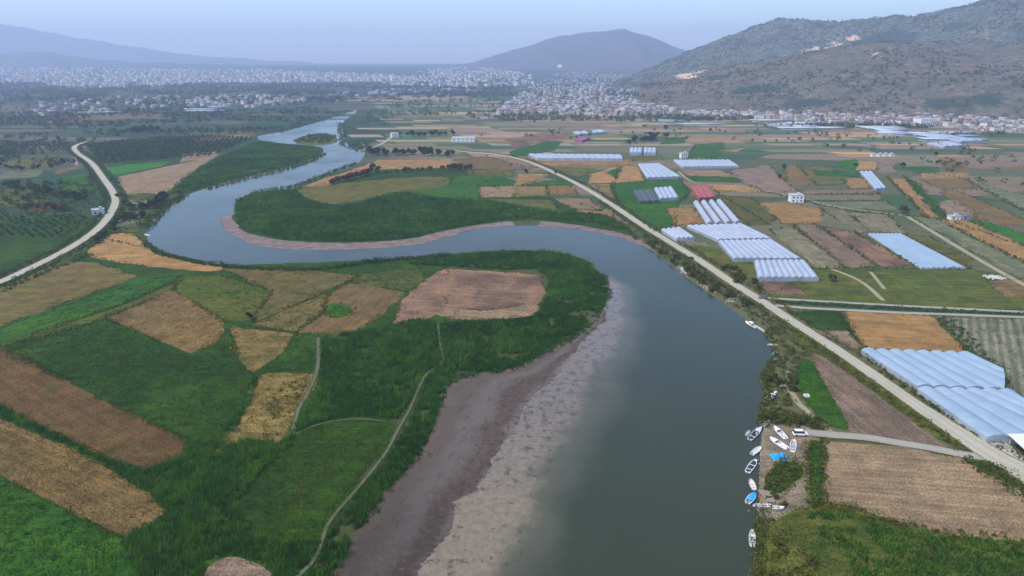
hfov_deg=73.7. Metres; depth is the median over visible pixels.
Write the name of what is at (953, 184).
field
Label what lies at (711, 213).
plastic tunnel
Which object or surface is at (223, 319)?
grass
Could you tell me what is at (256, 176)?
bank edge
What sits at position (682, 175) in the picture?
track
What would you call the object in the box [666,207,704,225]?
field
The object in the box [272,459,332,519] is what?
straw
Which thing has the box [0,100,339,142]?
woods
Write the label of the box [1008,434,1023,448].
shed
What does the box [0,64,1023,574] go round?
ground
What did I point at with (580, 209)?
grass
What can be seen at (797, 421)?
bush
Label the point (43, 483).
straw
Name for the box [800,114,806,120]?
house
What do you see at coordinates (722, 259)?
field
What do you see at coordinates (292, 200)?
reeds
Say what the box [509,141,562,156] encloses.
field
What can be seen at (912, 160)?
field
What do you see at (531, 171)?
track
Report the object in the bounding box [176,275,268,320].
field
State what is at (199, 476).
reeds
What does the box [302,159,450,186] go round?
field
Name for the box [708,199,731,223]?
plastic tunnel
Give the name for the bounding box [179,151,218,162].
field
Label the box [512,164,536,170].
field
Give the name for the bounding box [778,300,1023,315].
ditch
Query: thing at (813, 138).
woods
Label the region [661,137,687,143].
field
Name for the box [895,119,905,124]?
house
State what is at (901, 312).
road
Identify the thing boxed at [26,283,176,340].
field
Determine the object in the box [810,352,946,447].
field
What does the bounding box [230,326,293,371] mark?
field
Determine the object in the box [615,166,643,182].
field
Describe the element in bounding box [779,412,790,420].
bush
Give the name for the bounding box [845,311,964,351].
field
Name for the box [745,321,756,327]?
boat
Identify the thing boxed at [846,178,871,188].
field
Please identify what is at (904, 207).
tree
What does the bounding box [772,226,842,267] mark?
field
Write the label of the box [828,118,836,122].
house
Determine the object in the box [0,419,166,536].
field
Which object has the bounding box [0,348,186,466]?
field
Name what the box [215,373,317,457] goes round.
field
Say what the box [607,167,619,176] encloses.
field
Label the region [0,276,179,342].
field
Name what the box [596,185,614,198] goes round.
field
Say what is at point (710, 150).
field
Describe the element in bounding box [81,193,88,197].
tree
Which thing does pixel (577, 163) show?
field
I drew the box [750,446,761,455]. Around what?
boat
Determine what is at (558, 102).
distant town
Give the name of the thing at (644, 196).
shade house
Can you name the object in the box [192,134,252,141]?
field
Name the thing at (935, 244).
field
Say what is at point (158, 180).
field
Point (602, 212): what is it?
field
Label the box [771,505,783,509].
boat
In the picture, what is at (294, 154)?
reeds
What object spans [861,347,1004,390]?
greenhouse
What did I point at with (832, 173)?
field
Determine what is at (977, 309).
road
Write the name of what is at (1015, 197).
field
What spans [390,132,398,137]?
house
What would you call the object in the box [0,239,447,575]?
field
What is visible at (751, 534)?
boat
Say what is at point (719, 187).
field
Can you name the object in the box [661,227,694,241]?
greenhouse
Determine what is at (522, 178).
field
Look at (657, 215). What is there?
field
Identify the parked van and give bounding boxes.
[792,429,808,436]
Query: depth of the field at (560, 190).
663.61 m
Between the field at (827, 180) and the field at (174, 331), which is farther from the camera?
the field at (827, 180)
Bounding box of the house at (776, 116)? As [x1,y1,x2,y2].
[773,114,780,118]
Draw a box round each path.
[290,337,320,429]
[294,418,391,434]
[295,325,444,575]
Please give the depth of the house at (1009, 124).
1249.03 m
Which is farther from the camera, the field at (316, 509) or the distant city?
the distant city
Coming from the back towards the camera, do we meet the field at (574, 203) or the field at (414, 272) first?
the field at (574, 203)
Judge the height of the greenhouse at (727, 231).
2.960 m
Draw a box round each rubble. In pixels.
[677,266,739,301]
[697,281,716,292]
[748,424,783,516]
[982,275,1006,279]
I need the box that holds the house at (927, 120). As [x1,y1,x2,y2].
[913,117,935,125]
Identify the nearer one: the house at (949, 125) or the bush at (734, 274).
the bush at (734, 274)
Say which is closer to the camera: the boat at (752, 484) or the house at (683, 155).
the boat at (752, 484)
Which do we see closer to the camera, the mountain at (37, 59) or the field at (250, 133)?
the field at (250, 133)
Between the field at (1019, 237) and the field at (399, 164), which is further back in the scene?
the field at (399, 164)
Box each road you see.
[0,141,119,283]
[459,151,1023,483]
[767,297,1023,312]
[775,304,1023,317]
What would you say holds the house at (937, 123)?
on the ground at (898, 198)
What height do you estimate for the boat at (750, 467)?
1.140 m
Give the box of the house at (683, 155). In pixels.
[679,151,687,158]
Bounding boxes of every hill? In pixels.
[409,29,685,70]
[614,0,1023,90]
[639,40,1023,118]
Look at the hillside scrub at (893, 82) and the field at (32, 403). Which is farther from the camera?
the hillside scrub at (893, 82)
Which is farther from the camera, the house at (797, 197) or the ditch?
the house at (797, 197)
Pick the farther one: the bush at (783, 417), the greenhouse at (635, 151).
the greenhouse at (635, 151)
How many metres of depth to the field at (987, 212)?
571.04 m
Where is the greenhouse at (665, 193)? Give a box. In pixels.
[654,186,678,200]
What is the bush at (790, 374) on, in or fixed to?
on the ground at (898, 198)
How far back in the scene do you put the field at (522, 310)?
341.12 m
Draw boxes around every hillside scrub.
[614,0,1023,89]
[640,39,1023,118]
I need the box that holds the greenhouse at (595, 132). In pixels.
[573,129,606,135]
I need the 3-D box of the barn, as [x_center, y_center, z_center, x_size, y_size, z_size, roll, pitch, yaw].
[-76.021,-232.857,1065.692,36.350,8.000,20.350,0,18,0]
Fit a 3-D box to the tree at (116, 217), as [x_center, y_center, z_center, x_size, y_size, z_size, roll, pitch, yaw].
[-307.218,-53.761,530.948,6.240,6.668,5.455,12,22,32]
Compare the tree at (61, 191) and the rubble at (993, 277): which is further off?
the tree at (61, 191)
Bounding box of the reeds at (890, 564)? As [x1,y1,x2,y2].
[805,510,1023,575]
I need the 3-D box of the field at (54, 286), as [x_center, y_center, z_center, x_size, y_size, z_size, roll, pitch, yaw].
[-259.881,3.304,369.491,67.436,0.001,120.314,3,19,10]
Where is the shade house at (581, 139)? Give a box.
[575,137,589,142]
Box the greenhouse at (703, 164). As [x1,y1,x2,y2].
[673,159,738,168]
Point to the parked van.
(798, 432)
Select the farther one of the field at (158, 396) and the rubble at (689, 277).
the rubble at (689, 277)
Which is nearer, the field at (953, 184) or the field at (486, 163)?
the field at (953, 184)
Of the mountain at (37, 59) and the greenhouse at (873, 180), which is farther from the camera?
the mountain at (37, 59)
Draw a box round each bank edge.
[206,159,312,188]
[538,221,653,250]
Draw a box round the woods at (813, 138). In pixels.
[479,124,894,150]
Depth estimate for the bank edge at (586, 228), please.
510.64 m
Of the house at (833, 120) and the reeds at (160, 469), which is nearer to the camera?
the reeds at (160, 469)
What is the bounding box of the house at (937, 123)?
[932,121,940,126]
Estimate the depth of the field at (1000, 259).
458.68 m
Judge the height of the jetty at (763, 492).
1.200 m
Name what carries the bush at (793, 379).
on the ground at (898, 198)
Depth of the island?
1065.64 m
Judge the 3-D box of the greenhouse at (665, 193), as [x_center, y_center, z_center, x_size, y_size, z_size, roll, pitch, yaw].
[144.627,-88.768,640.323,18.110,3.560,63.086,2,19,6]
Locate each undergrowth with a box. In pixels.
[0,140,169,290]
[140,110,446,270]
[361,248,593,266]
[460,150,1023,575]
[478,144,1023,267]
[777,265,1023,502]
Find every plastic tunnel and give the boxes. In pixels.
[693,200,712,224]
[701,200,722,224]
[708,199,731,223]
[716,199,740,223]
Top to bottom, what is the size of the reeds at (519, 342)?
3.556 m
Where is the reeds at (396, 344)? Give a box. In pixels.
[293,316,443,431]
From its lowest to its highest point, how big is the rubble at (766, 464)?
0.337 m
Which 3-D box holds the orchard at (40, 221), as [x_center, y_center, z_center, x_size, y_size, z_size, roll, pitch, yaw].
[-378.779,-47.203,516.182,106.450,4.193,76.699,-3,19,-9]
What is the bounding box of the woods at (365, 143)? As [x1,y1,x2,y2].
[351,122,390,147]
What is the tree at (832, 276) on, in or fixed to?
on the field at (967, 288)
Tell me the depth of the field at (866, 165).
821.19 m
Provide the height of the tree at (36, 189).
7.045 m
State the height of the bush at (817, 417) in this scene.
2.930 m
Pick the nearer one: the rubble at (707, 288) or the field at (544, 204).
the rubble at (707, 288)
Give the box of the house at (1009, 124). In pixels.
[1003,122,1013,126]
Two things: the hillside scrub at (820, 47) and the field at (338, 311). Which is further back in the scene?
the hillside scrub at (820, 47)
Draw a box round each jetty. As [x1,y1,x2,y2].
[757,489,773,498]
[765,495,775,502]
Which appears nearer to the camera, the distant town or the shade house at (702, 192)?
the shade house at (702, 192)
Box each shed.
[947,213,961,219]
[959,213,972,219]
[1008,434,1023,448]
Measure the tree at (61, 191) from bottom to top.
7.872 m
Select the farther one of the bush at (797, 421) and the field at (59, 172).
the field at (59, 172)
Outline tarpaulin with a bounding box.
[769,453,788,459]
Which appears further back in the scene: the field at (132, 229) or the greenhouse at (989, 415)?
the field at (132, 229)
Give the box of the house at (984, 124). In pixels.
[979,122,990,127]
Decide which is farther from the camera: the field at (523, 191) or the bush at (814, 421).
the field at (523, 191)
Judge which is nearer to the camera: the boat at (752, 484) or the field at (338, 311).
the boat at (752, 484)
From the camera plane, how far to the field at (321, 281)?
388.78 m
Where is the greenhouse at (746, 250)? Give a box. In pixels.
[718,239,800,261]
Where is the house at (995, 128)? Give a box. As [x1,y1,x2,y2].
[990,126,1000,130]
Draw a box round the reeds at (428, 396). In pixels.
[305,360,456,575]
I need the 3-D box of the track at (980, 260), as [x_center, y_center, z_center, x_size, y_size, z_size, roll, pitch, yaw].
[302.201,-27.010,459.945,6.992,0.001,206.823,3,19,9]
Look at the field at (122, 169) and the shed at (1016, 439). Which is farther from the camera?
the field at (122, 169)
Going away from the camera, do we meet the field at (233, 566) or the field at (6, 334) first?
the field at (233, 566)
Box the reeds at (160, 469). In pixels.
[0,375,260,490]
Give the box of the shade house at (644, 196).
[633,189,658,203]
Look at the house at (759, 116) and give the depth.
1457.96 m
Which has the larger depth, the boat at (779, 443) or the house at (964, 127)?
the house at (964, 127)
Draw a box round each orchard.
[0,139,69,154]
[0,213,87,236]
[86,134,252,161]
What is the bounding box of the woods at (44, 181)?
[0,151,95,204]
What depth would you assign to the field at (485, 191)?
658.56 m
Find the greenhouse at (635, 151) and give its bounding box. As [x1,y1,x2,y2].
[630,147,641,155]
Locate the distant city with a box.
[0,66,630,88]
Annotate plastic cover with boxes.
[868,233,965,268]
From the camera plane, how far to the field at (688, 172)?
763.33 m
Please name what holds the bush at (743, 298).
on the ground at (898, 198)
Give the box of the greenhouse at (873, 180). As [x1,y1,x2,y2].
[860,171,886,190]
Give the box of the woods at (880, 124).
[690,111,1016,133]
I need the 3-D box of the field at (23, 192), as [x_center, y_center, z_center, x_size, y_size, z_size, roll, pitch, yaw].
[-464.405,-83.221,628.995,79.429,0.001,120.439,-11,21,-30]
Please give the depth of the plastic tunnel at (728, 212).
560.15 m
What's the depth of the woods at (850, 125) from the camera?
1313.41 m
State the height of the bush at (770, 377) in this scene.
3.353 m
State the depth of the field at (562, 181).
701.36 m
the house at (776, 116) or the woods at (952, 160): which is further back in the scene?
the house at (776, 116)
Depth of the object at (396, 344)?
277.82 m
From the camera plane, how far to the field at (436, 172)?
582.96 m
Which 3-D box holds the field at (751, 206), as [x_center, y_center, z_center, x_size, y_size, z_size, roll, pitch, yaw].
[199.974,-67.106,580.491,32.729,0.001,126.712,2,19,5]
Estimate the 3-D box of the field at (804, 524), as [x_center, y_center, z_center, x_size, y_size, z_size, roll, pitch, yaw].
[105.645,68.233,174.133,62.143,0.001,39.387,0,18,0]
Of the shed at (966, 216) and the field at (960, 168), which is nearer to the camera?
the shed at (966, 216)
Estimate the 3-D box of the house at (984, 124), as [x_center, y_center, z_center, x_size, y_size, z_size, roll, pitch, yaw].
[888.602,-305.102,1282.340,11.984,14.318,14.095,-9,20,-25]
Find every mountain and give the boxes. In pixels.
[0,24,337,64]
[0,51,454,66]
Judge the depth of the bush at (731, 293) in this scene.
362.86 m
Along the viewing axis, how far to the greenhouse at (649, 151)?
914.62 m
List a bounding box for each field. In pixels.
[0,169,43,178]
[0,187,53,207]
[0,215,97,274]
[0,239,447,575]
[0,261,135,326]
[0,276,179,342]
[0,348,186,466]
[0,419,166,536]
[0,482,138,575]
[2,319,252,441]
[7,158,65,166]
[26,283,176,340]
[27,202,64,210]
[47,114,159,122]
[54,165,78,174]
[60,173,96,192]
[88,233,221,270]
[106,161,171,174]
[107,194,176,234]
[108,290,223,352]
[116,220,138,226]
[118,156,213,193]
[123,200,152,206]
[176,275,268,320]
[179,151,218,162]
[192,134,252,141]
[204,557,271,575]
[211,131,255,135]
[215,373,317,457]
[222,268,355,321]
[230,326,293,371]
[234,167,638,242]
[237,419,392,541]
[254,294,326,331]
[298,177,449,203]
[298,282,404,334]
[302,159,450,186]
[325,303,351,316]
[353,268,423,291]
[393,268,545,324]
[411,175,516,201]
[437,303,539,319]
[454,156,512,170]
[456,198,561,216]
[462,169,512,176]
[478,186,513,197]
[504,132,572,147]
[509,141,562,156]
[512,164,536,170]
[513,186,547,196]
[514,173,549,184]
[523,178,573,185]
[532,160,630,165]
[548,185,578,194]
[551,167,595,177]
[554,198,601,209]
[577,208,613,218]
[587,166,617,183]
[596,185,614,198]
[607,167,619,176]
[610,180,689,229]
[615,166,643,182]
[631,155,664,160]
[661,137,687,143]
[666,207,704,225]
[673,240,710,246]
[680,169,734,176]
[686,176,740,181]
[688,142,725,158]
[692,247,756,279]
[705,184,759,191]
[717,195,776,225]
[721,148,743,151]
[731,165,794,192]
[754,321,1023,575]
[759,282,806,294]
[760,202,823,223]
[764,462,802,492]
[768,268,1023,309]
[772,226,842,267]
[783,165,816,185]
[785,508,1023,575]
[788,310,848,329]
[794,359,848,428]
[796,224,874,267]
[799,167,844,184]
[800,189,876,193]
[804,194,880,199]
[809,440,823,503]
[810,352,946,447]
[813,201,896,209]
[814,170,859,176]
[817,225,911,265]
[817,331,859,349]
[822,441,1023,540]
[825,209,865,233]
[835,159,858,168]
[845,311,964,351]
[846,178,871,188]
[848,212,904,233]
[855,161,876,169]
[877,160,896,172]
[889,177,940,217]
[896,154,938,166]
[904,234,970,266]
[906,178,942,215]
[907,167,938,172]
[911,216,1023,278]
[919,179,974,189]
[921,172,968,177]
[938,200,974,214]
[939,220,1023,260]
[939,316,1023,397]
[941,160,968,172]
[941,191,1023,224]
[968,181,1023,208]
[973,221,1023,243]
[990,279,1023,296]
[993,166,1023,171]
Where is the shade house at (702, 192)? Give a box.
[691,185,714,201]
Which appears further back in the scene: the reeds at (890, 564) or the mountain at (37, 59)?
the mountain at (37, 59)
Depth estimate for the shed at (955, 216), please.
540.65 m
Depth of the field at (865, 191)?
658.34 m
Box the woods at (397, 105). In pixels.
[366,94,931,127]
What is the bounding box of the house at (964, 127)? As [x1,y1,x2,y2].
[960,125,968,128]
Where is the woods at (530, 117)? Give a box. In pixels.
[498,113,678,121]
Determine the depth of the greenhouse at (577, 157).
865.59 m
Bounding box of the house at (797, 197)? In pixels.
[788,192,804,202]
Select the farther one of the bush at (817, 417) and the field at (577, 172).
the field at (577, 172)
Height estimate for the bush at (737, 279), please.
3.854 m
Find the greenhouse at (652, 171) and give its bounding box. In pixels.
[638,163,681,179]
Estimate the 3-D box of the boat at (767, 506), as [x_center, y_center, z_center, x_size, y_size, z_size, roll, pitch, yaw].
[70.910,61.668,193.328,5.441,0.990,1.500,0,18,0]
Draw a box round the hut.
[91,206,104,214]
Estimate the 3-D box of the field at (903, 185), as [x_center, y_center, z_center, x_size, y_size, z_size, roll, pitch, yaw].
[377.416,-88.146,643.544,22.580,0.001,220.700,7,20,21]
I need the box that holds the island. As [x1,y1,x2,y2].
[293,133,337,144]
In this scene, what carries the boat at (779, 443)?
on the ground at (898, 198)
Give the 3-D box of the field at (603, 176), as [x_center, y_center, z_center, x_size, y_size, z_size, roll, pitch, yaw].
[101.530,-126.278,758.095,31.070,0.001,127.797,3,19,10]
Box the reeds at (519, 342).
[408,249,606,371]
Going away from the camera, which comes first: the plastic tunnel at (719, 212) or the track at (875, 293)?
the track at (875, 293)
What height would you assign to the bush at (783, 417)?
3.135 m
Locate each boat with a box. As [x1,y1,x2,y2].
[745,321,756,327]
[745,458,756,472]
[745,492,755,503]
[747,427,761,440]
[749,479,756,489]
[749,529,755,546]
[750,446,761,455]
[753,503,772,507]
[770,436,788,449]
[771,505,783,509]
[774,426,787,438]
[790,438,796,451]
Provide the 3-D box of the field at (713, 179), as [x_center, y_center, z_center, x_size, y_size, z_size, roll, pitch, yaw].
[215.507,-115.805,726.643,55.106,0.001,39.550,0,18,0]
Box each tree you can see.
[32,187,39,192]
[43,186,50,193]
[48,203,55,209]
[57,189,66,195]
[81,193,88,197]
[91,235,101,242]
[98,230,107,235]
[108,220,116,225]
[108,225,117,232]
[113,215,120,222]
[137,211,146,216]
[149,200,156,207]
[828,273,836,279]
[899,205,910,211]
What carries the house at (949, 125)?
on the ground at (898, 198)
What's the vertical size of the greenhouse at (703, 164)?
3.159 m
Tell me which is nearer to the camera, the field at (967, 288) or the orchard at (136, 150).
the field at (967, 288)
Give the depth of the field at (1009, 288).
379.78 m
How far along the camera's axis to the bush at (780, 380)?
265.61 m
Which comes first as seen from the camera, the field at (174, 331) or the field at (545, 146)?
the field at (174, 331)
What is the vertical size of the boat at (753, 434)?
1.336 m
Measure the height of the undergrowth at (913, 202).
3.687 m
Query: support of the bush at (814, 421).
on the ground at (898, 198)
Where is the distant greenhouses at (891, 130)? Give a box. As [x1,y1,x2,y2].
[74,86,986,140]
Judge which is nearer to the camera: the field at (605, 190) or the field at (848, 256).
the field at (848, 256)
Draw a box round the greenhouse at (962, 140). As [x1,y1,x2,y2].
[905,132,985,142]
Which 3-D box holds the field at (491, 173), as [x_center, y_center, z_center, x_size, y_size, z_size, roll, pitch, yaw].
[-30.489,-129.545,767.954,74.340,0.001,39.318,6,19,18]
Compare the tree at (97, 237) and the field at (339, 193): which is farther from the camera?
the field at (339, 193)
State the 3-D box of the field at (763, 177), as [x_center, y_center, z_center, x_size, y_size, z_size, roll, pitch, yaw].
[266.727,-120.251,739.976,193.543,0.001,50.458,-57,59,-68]
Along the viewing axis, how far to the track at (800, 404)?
250.57 m
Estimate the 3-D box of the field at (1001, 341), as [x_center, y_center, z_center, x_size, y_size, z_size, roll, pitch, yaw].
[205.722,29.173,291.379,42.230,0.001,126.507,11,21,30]
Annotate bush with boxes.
[683,265,690,270]
[698,277,706,283]
[709,285,717,290]
[725,290,734,296]
[730,272,738,277]
[733,277,741,281]
[738,296,746,301]
[750,277,758,283]
[765,374,774,380]
[774,377,783,384]
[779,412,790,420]
[780,414,791,420]
[787,372,797,378]
[787,384,797,390]
[789,375,799,382]
[795,418,803,424]
[802,414,812,421]
[808,419,817,425]
[813,415,823,423]
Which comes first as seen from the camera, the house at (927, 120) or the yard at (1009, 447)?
the yard at (1009, 447)
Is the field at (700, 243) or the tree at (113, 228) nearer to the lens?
the field at (700, 243)
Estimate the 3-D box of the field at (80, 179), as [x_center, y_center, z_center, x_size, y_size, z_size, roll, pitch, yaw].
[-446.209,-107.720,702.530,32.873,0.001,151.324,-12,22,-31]
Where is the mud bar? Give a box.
[331,275,612,575]
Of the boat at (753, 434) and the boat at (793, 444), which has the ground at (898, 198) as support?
the boat at (793, 444)
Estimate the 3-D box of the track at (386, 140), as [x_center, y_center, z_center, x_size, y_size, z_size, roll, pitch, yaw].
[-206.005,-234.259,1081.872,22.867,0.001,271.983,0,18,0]
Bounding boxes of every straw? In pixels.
[0,291,1021,533]
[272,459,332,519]
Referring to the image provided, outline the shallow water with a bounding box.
[417,275,650,575]
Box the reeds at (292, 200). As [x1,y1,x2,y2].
[235,188,624,241]
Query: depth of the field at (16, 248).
484.76 m
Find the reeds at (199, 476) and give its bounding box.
[119,430,320,575]
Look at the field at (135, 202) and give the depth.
612.02 m
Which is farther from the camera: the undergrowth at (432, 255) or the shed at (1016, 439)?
the undergrowth at (432, 255)
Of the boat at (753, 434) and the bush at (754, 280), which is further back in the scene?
the bush at (754, 280)
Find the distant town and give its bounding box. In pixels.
[33,76,1023,124]
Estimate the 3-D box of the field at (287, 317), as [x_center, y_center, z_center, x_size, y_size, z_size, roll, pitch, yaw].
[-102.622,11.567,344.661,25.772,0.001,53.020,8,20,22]
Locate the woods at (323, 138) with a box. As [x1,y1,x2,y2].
[296,133,336,142]
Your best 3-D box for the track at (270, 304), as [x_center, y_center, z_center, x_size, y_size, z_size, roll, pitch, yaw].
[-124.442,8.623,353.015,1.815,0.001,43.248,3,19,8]
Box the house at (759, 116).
[754,114,761,118]
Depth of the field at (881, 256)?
456.27 m
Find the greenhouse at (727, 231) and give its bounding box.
[687,223,771,241]
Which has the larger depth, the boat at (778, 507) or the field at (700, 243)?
the field at (700, 243)
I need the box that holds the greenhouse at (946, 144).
[927,141,967,147]
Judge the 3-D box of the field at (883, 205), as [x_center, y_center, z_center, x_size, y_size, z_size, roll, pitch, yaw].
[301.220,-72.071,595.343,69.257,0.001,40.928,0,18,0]
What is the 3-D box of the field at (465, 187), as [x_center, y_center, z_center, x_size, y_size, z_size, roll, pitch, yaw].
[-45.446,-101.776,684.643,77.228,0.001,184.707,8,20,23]
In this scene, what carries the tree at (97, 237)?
on the ground at (898, 198)
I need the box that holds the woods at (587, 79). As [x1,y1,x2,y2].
[503,76,679,116]
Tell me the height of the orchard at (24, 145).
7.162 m
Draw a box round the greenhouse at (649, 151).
[644,147,655,155]
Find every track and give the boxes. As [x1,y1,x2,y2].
[0,277,137,327]
[250,291,291,319]
[358,137,392,150]
[512,171,548,171]
[677,171,906,215]
[785,370,833,430]
[804,429,985,460]
[830,269,885,300]
[869,272,885,288]
[905,216,1023,285]
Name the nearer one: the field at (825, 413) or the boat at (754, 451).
the boat at (754, 451)
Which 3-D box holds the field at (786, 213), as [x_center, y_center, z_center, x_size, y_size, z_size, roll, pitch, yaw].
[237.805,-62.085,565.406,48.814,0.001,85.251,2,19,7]
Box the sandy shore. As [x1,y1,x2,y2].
[220,212,514,249]
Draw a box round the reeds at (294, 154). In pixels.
[171,140,322,193]
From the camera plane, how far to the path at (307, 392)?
265.21 m
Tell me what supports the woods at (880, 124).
on the farmland
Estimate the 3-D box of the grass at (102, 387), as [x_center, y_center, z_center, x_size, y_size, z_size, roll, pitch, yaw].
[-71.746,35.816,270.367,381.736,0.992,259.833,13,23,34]
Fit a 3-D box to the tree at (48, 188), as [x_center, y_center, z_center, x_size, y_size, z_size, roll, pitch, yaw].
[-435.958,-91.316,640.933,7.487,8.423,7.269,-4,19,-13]
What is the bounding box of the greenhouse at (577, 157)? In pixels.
[529,153,622,160]
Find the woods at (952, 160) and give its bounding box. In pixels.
[882,136,1023,184]
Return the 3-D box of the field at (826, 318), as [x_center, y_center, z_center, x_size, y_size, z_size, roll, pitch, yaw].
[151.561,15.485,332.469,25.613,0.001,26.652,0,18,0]
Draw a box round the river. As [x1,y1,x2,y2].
[146,110,773,575]
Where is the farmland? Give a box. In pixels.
[0,96,1023,157]
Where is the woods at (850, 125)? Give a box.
[669,113,1003,136]
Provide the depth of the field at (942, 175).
749.83 m
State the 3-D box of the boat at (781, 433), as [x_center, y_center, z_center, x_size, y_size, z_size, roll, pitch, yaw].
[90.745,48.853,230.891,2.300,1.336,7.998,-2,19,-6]
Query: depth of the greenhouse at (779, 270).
400.28 m
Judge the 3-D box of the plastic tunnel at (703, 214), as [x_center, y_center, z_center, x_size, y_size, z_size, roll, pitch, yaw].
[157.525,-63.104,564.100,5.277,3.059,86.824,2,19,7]
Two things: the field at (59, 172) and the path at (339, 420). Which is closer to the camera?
the path at (339, 420)
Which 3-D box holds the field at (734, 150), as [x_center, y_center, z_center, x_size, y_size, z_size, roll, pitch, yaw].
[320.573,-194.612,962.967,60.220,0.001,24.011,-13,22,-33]
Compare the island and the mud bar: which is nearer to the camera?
the mud bar
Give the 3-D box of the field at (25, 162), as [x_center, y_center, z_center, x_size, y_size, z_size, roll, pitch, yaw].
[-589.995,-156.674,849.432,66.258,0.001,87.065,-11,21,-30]
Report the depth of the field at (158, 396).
274.84 m
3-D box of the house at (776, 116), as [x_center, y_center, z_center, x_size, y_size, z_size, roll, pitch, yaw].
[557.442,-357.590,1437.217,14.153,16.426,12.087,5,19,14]
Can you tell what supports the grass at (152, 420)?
on the ground at (898, 198)
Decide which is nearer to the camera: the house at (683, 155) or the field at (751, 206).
the field at (751, 206)
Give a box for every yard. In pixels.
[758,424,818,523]
[990,443,1023,461]
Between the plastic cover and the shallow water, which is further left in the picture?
the shallow water
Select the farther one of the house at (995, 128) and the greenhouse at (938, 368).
the house at (995, 128)
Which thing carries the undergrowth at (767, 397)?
on the ground at (898, 198)
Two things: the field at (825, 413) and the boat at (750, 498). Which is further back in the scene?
the field at (825, 413)
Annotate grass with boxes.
[0,223,1023,395]
[0,265,858,575]
[0,334,1023,575]
[3,155,1023,262]
[260,375,312,441]
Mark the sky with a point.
(315, 31)
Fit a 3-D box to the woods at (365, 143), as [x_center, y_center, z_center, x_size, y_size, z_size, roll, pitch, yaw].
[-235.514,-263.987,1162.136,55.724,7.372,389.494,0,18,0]
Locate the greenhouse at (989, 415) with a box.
[917,386,1023,442]
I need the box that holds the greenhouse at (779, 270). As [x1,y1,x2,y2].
[754,259,818,281]
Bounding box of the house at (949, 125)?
[947,123,954,127]
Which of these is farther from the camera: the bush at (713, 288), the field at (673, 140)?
the field at (673, 140)
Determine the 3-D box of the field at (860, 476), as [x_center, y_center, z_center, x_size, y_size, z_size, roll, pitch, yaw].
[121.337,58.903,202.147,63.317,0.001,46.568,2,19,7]
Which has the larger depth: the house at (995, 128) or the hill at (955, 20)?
the hill at (955, 20)
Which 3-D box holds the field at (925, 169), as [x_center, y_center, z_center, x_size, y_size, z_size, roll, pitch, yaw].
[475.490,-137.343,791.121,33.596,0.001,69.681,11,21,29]
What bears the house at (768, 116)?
on the ground at (898, 198)
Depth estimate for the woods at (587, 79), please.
2689.57 m
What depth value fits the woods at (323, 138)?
1088.59 m
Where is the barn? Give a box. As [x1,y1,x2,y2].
[451,136,474,141]
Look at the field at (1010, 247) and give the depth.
484.45 m
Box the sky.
[0,0,979,63]
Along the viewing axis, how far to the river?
262.42 m
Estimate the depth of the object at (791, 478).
206.71 m
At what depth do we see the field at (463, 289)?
372.00 m
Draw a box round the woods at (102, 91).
[0,80,512,107]
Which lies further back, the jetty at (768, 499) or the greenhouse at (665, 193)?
the greenhouse at (665, 193)
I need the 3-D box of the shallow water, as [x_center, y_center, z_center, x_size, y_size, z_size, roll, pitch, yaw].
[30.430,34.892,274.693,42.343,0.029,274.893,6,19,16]
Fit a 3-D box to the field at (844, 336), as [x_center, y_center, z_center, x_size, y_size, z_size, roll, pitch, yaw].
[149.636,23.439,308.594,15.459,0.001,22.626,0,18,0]
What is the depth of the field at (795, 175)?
737.16 m
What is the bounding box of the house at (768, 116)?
[766,114,772,118]
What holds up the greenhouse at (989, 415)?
on the ground at (898, 198)
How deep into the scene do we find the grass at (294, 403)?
251.83 m

